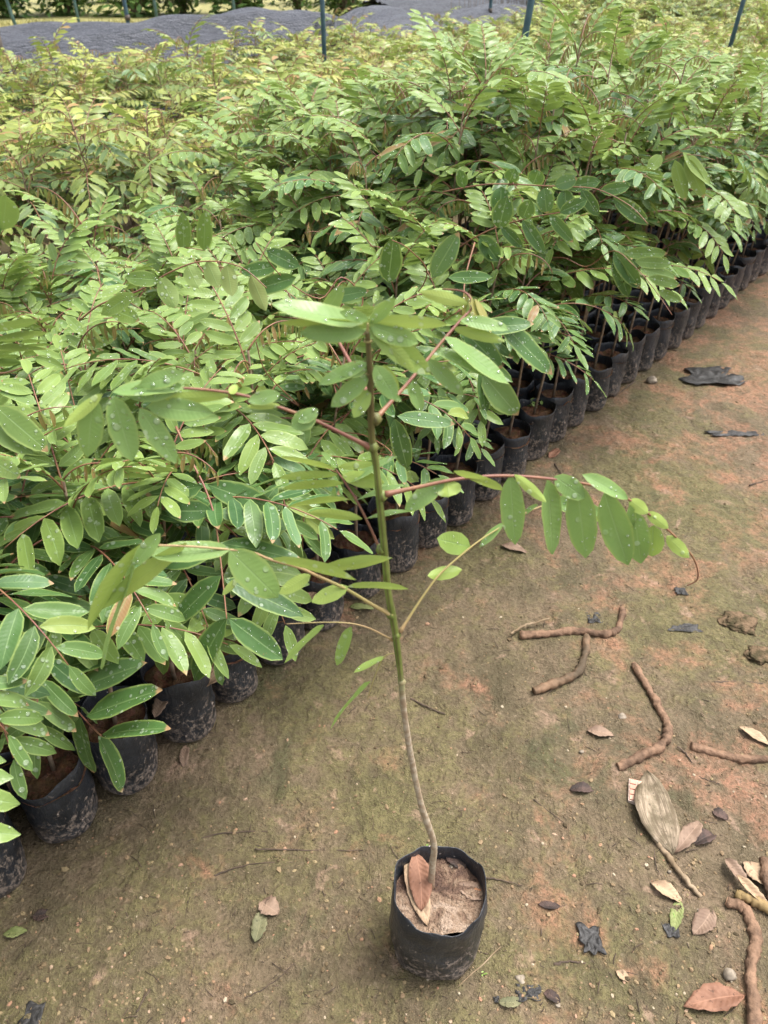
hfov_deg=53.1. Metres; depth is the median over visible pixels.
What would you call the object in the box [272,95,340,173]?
potted seedling
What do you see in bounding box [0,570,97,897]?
potted seedling
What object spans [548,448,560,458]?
dead leaf
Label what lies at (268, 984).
twig
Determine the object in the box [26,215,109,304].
potted seedling
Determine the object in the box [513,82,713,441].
potted seedling
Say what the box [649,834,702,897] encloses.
stick
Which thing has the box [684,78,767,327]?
potted seedling
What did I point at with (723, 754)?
root
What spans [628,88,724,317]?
potted seedling
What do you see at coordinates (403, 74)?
potted seedling
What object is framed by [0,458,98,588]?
potted seedling
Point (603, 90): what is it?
potted seedling
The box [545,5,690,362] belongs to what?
potted seedling
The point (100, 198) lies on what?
potted seedling
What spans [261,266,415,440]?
potted seedling
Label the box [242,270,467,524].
potted seedling
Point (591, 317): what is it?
potted seedling
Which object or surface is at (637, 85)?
potted seedling
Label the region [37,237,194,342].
potted seedling
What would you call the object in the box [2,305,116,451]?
potted seedling
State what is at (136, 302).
potted seedling
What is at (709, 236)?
potted seedling
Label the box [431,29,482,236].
potted seedling
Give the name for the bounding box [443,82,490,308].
potted seedling
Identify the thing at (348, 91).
potted seedling
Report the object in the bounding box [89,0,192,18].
bush
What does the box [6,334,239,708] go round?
potted seedling
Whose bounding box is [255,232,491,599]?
potted seedling
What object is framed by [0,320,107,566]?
potted seedling
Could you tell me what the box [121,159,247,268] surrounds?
potted seedling
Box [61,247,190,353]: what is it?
potted seedling
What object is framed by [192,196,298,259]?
potted seedling
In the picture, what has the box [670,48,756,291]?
potted seedling
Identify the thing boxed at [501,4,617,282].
potted seedling
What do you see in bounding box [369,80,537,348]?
potted seedling
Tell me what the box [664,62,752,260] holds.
potted seedling
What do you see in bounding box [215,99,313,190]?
potted seedling
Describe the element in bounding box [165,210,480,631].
potted seedling
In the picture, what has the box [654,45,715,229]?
potted seedling
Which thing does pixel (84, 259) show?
potted seedling
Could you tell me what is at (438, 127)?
potted seedling
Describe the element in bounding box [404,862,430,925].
dead leaf
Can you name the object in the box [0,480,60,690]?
potted seedling
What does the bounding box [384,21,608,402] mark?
potted seedling
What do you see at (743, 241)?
potted seedling
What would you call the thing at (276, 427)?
potted seedling
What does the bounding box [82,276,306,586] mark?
potted seedling
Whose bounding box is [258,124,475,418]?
potted seedling
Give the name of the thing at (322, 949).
soil crumbs
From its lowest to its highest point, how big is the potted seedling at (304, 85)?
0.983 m
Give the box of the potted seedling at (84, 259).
[49,247,204,356]
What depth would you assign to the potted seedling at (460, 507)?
1.81 m
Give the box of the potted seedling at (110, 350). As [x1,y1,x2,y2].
[6,324,122,418]
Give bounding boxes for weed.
[528,398,542,405]
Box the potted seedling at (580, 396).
[488,83,736,426]
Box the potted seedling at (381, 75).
[362,69,448,182]
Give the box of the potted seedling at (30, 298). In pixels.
[0,280,162,398]
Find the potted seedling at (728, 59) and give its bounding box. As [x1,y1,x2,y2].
[634,56,740,247]
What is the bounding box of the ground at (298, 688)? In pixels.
[0,0,767,1023]
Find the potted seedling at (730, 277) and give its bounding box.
[709,77,767,308]
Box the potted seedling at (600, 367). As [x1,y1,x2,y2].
[550,92,736,410]
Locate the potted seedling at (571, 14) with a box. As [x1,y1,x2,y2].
[525,9,597,65]
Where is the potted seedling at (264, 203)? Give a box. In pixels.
[151,196,277,311]
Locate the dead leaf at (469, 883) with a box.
[458,881,482,899]
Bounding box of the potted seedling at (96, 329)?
[0,278,233,600]
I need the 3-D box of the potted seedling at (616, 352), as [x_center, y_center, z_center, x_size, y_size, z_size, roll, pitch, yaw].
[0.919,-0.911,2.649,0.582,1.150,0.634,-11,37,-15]
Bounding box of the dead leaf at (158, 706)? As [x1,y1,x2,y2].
[152,698,167,717]
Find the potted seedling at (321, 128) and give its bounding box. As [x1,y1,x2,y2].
[285,104,432,256]
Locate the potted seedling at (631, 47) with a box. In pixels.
[600,28,659,209]
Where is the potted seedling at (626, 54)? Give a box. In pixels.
[584,30,667,320]
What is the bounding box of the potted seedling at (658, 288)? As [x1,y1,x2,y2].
[635,89,761,307]
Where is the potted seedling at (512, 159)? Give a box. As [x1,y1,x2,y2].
[358,135,610,433]
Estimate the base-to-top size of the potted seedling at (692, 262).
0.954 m
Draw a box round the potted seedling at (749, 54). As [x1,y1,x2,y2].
[722,50,763,230]
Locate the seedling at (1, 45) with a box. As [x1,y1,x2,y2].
[0,36,27,162]
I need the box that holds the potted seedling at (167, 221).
[121,218,227,347]
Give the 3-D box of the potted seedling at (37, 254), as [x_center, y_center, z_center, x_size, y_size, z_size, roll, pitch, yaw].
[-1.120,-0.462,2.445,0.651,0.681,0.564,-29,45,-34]
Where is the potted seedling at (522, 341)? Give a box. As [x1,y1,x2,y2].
[293,242,587,547]
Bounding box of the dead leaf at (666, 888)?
[650,880,681,902]
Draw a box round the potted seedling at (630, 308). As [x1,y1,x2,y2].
[612,70,748,329]
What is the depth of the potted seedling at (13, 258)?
2.06 m
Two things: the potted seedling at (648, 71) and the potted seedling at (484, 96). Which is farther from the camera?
the potted seedling at (648, 71)
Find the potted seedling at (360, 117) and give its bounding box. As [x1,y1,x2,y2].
[268,94,398,220]
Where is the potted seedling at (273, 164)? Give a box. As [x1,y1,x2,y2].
[185,134,302,317]
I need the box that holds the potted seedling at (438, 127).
[354,9,502,201]
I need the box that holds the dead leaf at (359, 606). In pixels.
[350,603,373,608]
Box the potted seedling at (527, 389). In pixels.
[459,67,629,400]
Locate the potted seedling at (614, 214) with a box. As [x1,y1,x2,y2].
[601,56,671,218]
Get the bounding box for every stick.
[509,618,549,634]
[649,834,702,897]
[734,889,767,913]
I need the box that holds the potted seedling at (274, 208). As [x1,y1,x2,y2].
[213,169,329,247]
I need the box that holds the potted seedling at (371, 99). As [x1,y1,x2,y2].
[358,95,453,274]
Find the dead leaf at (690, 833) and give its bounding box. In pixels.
[674,821,702,852]
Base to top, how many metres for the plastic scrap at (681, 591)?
0.006 m
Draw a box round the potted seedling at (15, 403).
[12,333,90,601]
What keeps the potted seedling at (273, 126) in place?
on the ground at (298, 688)
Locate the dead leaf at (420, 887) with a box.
[408,854,431,910]
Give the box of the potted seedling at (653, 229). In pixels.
[634,223,655,232]
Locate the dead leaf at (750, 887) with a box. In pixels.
[736,875,767,901]
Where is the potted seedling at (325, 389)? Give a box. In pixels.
[171,299,413,549]
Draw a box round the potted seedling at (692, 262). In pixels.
[679,82,767,276]
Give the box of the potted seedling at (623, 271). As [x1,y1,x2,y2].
[434,157,687,480]
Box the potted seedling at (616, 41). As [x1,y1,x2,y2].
[566,37,623,73]
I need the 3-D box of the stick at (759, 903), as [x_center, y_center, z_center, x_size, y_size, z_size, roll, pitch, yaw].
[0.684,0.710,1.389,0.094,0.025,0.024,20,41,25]
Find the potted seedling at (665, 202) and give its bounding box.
[638,91,726,268]
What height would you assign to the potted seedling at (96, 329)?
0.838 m
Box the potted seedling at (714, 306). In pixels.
[703,129,767,317]
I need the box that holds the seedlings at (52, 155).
[0,0,767,294]
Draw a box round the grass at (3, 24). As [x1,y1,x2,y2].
[0,17,147,26]
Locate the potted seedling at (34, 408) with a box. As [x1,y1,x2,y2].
[0,403,51,588]
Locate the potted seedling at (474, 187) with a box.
[443,61,488,248]
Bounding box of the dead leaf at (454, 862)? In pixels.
[446,858,465,868]
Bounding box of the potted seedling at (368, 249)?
[296,210,508,489]
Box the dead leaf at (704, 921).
[692,908,716,934]
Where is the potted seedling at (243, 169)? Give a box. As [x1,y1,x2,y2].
[176,128,300,255]
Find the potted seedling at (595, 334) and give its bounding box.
[559,57,722,352]
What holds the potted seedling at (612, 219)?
on the ground at (298, 688)
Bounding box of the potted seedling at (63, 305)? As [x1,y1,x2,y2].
[0,252,126,400]
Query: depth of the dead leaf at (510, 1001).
1.27 m
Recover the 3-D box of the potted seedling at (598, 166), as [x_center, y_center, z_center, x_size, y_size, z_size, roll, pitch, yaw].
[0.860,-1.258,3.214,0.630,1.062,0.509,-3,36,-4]
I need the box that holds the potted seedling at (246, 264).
[193,253,346,307]
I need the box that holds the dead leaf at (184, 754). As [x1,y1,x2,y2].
[179,745,189,767]
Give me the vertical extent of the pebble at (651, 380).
0.034 m
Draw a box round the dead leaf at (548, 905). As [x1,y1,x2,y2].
[539,901,559,908]
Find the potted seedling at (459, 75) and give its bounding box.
[440,70,574,338]
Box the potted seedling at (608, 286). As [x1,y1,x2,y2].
[595,31,703,303]
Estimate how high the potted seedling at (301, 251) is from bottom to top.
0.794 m
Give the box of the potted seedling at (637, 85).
[546,54,696,355]
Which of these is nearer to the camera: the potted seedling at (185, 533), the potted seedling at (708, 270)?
the potted seedling at (185, 533)
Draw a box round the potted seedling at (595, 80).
[521,68,667,350]
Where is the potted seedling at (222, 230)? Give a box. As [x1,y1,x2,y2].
[191,222,242,251]
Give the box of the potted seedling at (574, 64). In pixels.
[485,56,600,281]
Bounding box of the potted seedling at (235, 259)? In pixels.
[142,248,254,290]
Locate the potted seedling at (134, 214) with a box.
[95,204,197,296]
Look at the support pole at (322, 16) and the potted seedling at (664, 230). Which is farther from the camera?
the support pole at (322, 16)
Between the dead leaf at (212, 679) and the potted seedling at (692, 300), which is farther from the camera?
the potted seedling at (692, 300)
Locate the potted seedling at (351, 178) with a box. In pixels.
[271,168,394,400]
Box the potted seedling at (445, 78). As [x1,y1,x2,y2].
[390,70,471,221]
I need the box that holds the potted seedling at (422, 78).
[338,76,428,147]
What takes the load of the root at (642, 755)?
on the ground at (298, 688)
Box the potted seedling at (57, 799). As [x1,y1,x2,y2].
[0,318,261,842]
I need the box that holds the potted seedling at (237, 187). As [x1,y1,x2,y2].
[171,180,295,253]
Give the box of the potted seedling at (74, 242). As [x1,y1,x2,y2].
[0,213,139,362]
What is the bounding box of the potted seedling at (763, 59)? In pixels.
[733,56,767,243]
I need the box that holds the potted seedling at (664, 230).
[661,61,756,242]
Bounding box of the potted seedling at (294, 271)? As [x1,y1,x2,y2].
[288,263,379,406]
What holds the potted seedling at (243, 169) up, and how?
on the ground at (298, 688)
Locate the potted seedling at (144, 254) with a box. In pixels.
[68,244,152,285]
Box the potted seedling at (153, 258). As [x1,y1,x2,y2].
[30,232,211,366]
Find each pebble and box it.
[514,975,524,983]
[618,713,625,718]
[646,376,656,383]
[723,968,736,980]
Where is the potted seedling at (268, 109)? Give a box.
[180,79,301,223]
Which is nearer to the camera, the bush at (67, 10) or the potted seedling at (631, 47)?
the potted seedling at (631, 47)
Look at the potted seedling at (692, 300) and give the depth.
3.04 m
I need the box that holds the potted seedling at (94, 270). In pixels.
[75,219,275,319]
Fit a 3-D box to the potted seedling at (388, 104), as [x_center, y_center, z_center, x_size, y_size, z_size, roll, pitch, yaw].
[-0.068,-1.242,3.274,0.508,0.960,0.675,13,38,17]
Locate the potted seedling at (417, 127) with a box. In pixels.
[382,42,544,243]
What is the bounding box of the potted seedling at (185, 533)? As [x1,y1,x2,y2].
[99,343,186,547]
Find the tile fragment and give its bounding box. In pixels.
[628,779,641,804]
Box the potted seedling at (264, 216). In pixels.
[228,189,344,405]
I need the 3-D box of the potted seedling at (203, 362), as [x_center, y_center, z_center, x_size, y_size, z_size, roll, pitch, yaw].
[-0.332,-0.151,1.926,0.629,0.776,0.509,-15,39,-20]
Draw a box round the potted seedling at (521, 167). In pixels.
[429,61,633,371]
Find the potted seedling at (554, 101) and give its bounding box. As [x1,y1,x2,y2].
[429,79,615,419]
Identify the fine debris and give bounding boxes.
[0,359,767,1023]
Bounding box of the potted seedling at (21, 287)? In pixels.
[0,265,48,396]
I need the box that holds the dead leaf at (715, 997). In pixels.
[683,982,745,1011]
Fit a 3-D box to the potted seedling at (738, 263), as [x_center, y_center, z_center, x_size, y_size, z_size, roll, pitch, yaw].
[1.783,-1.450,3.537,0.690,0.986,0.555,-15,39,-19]
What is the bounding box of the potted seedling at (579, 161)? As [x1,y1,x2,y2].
[558,89,644,347]
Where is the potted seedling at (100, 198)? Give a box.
[3,186,197,339]
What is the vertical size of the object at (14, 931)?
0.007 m
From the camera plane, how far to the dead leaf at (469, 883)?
1.25 m
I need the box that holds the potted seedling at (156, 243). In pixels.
[76,218,298,371]
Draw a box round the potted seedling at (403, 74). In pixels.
[355,62,422,121]
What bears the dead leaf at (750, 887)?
on the ground at (298, 688)
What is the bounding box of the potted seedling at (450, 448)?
[388,187,534,454]
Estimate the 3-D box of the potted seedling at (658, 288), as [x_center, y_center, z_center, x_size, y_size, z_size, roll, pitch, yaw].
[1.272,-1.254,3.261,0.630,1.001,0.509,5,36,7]
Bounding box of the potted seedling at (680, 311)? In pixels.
[662,84,767,348]
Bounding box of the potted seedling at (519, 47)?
[513,36,549,55]
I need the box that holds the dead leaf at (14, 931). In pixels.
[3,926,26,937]
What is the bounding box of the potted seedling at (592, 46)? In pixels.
[541,45,616,69]
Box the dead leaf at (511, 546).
[498,542,526,552]
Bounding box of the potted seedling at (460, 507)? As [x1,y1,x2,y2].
[382,169,648,525]
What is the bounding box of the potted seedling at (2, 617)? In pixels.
[0,372,125,620]
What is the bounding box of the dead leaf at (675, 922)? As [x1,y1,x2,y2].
[669,900,683,931]
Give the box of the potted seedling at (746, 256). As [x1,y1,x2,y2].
[728,112,767,290]
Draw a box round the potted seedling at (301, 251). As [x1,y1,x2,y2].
[271,231,466,411]
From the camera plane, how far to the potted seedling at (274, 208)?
2.57 m
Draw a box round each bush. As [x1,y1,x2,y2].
[0,0,46,18]
[28,0,103,17]
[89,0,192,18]
[90,0,116,3]
[150,0,211,13]
[192,0,279,14]
[267,0,319,11]
[271,0,376,16]
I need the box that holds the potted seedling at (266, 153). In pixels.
[221,135,390,260]
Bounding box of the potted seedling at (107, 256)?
[0,254,111,303]
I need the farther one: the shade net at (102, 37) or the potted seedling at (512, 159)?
the shade net at (102, 37)
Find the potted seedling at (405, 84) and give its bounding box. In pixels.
[347,80,417,286]
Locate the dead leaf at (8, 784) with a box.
[7,769,24,789]
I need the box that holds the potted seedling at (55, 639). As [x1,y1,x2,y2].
[0,480,161,794]
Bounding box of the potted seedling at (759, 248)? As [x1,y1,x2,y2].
[742,118,766,281]
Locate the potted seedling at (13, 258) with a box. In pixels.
[0,248,101,365]
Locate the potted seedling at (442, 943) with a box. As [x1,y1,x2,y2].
[64,285,698,979]
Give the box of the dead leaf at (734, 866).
[725,858,746,886]
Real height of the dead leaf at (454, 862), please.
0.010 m
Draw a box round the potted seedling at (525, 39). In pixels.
[475,30,532,301]
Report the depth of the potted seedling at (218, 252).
2.15 m
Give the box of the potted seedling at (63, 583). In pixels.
[0,375,223,740]
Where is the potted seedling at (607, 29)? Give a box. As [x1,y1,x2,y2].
[595,21,638,219]
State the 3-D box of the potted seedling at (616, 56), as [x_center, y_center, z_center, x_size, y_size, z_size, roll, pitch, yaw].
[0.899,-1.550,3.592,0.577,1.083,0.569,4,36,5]
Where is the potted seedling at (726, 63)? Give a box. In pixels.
[631,47,741,229]
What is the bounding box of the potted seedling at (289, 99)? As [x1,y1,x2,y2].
[254,78,352,180]
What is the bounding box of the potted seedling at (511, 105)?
[408,48,589,228]
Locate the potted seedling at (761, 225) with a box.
[743,58,764,232]
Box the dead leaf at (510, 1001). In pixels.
[499,996,521,1007]
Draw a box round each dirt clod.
[717,611,758,634]
[743,645,767,664]
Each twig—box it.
[136,989,149,1012]
[187,831,266,841]
[214,862,291,875]
[245,960,298,997]
[255,848,362,850]
[410,698,445,714]
[458,918,532,986]
[486,877,522,885]
[534,799,563,822]
[553,960,585,964]
[677,746,692,763]
[714,680,763,683]
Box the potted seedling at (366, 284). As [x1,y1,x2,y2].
[210,247,455,548]
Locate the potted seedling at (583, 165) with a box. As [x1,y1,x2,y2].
[505,72,585,291]
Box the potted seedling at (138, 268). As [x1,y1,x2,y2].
[62,263,193,377]
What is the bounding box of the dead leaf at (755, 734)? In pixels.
[739,726,767,743]
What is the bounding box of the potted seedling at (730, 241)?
[721,65,767,256]
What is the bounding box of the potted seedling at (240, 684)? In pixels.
[0,260,375,702]
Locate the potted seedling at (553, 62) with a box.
[548,61,582,74]
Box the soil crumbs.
[0,283,767,1023]
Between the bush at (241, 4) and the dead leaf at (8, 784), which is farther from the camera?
the bush at (241, 4)
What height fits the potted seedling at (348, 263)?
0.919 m
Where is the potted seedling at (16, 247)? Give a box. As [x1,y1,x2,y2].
[0,235,77,334]
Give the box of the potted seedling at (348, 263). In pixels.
[306,203,589,478]
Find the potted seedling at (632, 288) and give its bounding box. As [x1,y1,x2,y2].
[611,78,726,303]
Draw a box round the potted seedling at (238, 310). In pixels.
[35,247,445,664]
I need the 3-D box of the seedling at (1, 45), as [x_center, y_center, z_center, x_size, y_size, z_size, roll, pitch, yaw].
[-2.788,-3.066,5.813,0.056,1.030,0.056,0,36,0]
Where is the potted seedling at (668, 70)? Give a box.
[603,68,683,221]
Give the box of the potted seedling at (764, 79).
[671,73,767,282]
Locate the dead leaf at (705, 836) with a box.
[693,828,716,844]
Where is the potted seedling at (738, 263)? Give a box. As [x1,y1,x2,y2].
[717,70,767,299]
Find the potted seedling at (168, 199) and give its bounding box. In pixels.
[115,186,235,301]
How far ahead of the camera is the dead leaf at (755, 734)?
1.70 m
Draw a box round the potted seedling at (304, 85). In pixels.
[298,83,380,279]
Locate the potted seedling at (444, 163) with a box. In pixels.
[405,107,482,212]
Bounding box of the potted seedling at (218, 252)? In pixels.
[190,217,318,323]
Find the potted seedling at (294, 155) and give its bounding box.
[233,85,330,278]
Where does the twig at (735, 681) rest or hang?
on the ground at (298, 688)
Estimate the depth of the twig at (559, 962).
1.32 m
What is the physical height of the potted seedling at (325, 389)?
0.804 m
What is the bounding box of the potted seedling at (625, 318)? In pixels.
[573,62,730,328]
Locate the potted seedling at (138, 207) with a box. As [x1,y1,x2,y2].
[113,171,216,262]
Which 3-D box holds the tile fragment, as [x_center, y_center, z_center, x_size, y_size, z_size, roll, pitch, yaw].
[0.527,0.578,1.581,0.048,0.013,0.053,10,37,13]
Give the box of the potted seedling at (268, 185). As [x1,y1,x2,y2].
[210,169,368,410]
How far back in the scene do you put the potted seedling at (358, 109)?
2.51 m
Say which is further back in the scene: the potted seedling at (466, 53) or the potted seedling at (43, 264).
the potted seedling at (466, 53)
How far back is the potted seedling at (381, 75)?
3.00 m
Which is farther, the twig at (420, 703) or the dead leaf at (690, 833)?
the twig at (420, 703)
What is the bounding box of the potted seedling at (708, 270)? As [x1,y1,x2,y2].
[692,89,765,272]
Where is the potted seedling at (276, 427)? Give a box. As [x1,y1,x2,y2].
[99,305,313,619]
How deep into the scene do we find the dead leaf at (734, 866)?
1.44 m
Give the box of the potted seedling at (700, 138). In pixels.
[662,88,765,258]
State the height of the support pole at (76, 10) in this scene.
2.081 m
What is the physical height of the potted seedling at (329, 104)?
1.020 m
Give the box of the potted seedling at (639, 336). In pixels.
[564,87,767,382]
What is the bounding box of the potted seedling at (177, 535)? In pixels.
[24,339,270,622]
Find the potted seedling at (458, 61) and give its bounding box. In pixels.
[452,57,517,125]
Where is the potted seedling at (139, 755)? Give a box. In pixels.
[0,359,271,794]
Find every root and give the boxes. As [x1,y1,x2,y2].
[520,606,626,639]
[532,633,590,694]
[616,662,673,770]
[690,741,767,763]
[725,896,763,1023]
[759,856,767,900]
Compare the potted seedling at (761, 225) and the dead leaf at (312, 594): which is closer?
the dead leaf at (312, 594)
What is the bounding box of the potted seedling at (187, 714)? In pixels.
[0,195,372,742]
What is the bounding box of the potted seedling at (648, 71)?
[625,54,708,220]
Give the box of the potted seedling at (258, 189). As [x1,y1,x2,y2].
[208,154,346,264]
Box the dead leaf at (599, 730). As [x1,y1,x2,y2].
[587,725,613,735]
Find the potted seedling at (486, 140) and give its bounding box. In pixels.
[404,67,524,309]
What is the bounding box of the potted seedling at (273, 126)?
[242,103,362,193]
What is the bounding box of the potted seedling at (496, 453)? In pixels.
[402,210,633,500]
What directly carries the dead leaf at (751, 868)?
on the ground at (298, 688)
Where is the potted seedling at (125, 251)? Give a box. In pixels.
[71,224,160,300]
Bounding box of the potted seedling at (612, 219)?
[608,58,663,223]
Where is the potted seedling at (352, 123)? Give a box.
[335,103,398,232]
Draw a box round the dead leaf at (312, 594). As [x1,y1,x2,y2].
[301,592,315,604]
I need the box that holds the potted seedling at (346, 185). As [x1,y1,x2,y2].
[301,171,497,452]
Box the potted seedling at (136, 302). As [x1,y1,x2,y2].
[81,285,290,524]
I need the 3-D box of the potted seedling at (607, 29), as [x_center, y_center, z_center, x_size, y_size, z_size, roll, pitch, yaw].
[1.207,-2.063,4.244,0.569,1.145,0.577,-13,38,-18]
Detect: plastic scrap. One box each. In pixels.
[17,1001,45,1023]
[493,996,498,1002]
[515,983,541,1001]
[575,922,606,954]
[585,612,602,622]
[661,923,679,937]
[668,623,702,631]
[674,587,688,594]
[679,366,746,385]
[704,430,763,435]
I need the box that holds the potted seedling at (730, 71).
[678,61,746,236]
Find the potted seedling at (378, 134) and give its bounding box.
[275,122,401,270]
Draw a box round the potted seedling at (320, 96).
[245,80,336,317]
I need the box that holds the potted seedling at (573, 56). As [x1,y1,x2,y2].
[487,45,607,285]
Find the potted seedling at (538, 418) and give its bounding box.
[486,118,678,459]
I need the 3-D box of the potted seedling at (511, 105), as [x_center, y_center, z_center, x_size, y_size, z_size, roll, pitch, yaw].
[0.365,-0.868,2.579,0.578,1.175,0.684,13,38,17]
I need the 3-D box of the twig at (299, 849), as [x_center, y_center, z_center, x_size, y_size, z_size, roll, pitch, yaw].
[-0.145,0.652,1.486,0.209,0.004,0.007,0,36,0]
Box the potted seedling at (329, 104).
[239,95,419,242]
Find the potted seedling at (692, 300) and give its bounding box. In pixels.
[675,101,767,338]
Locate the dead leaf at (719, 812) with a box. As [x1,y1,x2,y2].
[712,807,728,819]
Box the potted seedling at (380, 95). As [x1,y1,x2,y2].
[269,78,453,286]
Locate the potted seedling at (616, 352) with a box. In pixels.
[571,53,751,396]
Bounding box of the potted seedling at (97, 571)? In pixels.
[46,359,202,628]
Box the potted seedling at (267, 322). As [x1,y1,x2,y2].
[186,311,286,455]
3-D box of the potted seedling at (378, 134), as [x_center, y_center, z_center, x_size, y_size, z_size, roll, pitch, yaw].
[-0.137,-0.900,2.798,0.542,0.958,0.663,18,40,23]
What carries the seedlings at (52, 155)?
on the ground at (298, 688)
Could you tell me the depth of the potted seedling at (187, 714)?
1.25 m
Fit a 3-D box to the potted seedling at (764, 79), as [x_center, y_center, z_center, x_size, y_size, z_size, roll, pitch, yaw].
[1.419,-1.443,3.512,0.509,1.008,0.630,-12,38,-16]
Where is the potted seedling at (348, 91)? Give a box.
[278,66,401,171]
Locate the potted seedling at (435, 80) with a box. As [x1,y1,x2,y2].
[369,72,568,330]
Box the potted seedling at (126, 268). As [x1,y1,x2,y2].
[103,243,234,327]
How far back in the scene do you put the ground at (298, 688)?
1.60 m
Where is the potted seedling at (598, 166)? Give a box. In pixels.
[553,76,649,299]
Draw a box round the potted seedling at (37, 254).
[0,246,61,309]
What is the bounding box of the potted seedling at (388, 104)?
[347,93,405,141]
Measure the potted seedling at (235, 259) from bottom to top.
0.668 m
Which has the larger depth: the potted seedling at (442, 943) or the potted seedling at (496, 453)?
the potted seedling at (496, 453)
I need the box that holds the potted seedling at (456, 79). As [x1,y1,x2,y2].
[411,64,478,85]
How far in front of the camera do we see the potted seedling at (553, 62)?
3.64 m
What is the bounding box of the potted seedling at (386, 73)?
[338,65,453,142]
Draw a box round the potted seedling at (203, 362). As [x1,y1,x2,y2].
[141,320,349,539]
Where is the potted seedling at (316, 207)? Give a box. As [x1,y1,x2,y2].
[279,115,464,247]
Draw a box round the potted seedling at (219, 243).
[138,234,319,311]
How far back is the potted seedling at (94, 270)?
2.41 m
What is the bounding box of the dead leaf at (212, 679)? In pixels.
[207,667,216,686]
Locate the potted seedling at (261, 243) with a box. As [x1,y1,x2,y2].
[203,231,321,485]
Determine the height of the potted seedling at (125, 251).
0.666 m
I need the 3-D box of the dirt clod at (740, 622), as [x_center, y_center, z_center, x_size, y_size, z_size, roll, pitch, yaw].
[0.914,0.283,1.984,0.093,0.024,0.090,21,41,27]
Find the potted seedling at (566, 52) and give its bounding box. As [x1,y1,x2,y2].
[503,43,604,296]
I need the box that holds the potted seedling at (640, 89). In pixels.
[615,75,692,225]
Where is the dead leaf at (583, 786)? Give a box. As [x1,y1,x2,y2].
[569,781,593,792]
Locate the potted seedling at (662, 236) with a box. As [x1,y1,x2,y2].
[647,77,706,248]
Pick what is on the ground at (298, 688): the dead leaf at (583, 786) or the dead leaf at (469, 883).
the dead leaf at (583, 786)
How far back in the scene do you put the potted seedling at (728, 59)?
3.34 m
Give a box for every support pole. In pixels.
[5,0,16,24]
[73,0,79,21]
[122,0,130,22]
[153,0,157,16]
[320,0,326,74]
[488,0,492,12]
[520,0,534,54]
[728,0,745,47]
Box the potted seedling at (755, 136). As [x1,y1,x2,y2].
[675,74,762,249]
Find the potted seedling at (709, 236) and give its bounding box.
[684,68,736,242]
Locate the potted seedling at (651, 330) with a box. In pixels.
[605,70,767,370]
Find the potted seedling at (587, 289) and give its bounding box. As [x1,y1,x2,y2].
[581,81,650,293]
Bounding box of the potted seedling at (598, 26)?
[459,0,665,349]
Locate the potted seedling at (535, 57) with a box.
[463,35,547,309]
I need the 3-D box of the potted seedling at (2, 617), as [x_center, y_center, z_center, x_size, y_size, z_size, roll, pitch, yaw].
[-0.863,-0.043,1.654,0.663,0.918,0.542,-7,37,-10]
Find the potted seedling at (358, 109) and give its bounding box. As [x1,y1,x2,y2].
[292,103,486,208]
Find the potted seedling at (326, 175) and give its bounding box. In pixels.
[254,129,395,289]
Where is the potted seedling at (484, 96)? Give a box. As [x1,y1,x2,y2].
[350,45,542,395]
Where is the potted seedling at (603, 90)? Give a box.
[475,60,648,395]
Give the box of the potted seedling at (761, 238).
[746,94,767,274]
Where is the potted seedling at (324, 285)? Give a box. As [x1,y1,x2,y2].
[253,248,457,483]
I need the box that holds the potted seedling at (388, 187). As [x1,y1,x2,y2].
[296,160,473,436]
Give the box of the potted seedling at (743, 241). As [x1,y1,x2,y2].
[722,70,762,242]
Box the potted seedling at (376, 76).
[356,68,475,209]
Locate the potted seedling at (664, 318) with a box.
[631,76,767,359]
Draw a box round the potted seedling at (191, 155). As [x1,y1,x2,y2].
[143,116,288,197]
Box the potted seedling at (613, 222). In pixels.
[597,38,691,231]
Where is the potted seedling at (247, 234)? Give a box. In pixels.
[207,162,397,395]
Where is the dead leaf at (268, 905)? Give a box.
[258,895,279,915]
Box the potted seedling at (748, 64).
[702,58,767,267]
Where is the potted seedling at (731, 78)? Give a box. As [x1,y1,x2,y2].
[711,73,743,238]
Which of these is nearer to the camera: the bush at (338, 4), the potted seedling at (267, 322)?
the potted seedling at (267, 322)
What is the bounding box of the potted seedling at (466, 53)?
[418,34,492,234]
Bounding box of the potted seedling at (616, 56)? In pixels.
[581,49,641,267]
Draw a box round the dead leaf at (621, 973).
[616,969,627,981]
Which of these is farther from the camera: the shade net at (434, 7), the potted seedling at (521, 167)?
the shade net at (434, 7)
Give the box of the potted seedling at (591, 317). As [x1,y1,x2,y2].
[570,34,689,330]
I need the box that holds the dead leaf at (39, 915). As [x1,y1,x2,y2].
[32,908,48,920]
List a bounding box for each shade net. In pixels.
[0,7,357,146]
[340,3,672,70]
[352,0,553,15]
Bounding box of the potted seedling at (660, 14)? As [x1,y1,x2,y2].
[621,0,726,230]
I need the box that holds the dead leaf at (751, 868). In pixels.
[743,861,762,884]
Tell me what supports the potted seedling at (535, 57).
on the ground at (298, 688)
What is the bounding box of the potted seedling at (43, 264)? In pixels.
[9,261,55,311]
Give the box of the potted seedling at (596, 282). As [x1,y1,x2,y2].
[585,147,613,287]
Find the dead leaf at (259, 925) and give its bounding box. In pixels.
[251,911,266,941]
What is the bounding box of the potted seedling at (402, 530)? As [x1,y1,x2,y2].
[366,293,511,572]
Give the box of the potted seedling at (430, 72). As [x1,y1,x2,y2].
[416,64,486,332]
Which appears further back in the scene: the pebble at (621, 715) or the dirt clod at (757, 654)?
the dirt clod at (757, 654)
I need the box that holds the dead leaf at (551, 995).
[543,989,560,1003]
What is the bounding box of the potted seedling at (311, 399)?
[202,323,366,429]
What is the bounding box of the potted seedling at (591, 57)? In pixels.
[567,41,609,222]

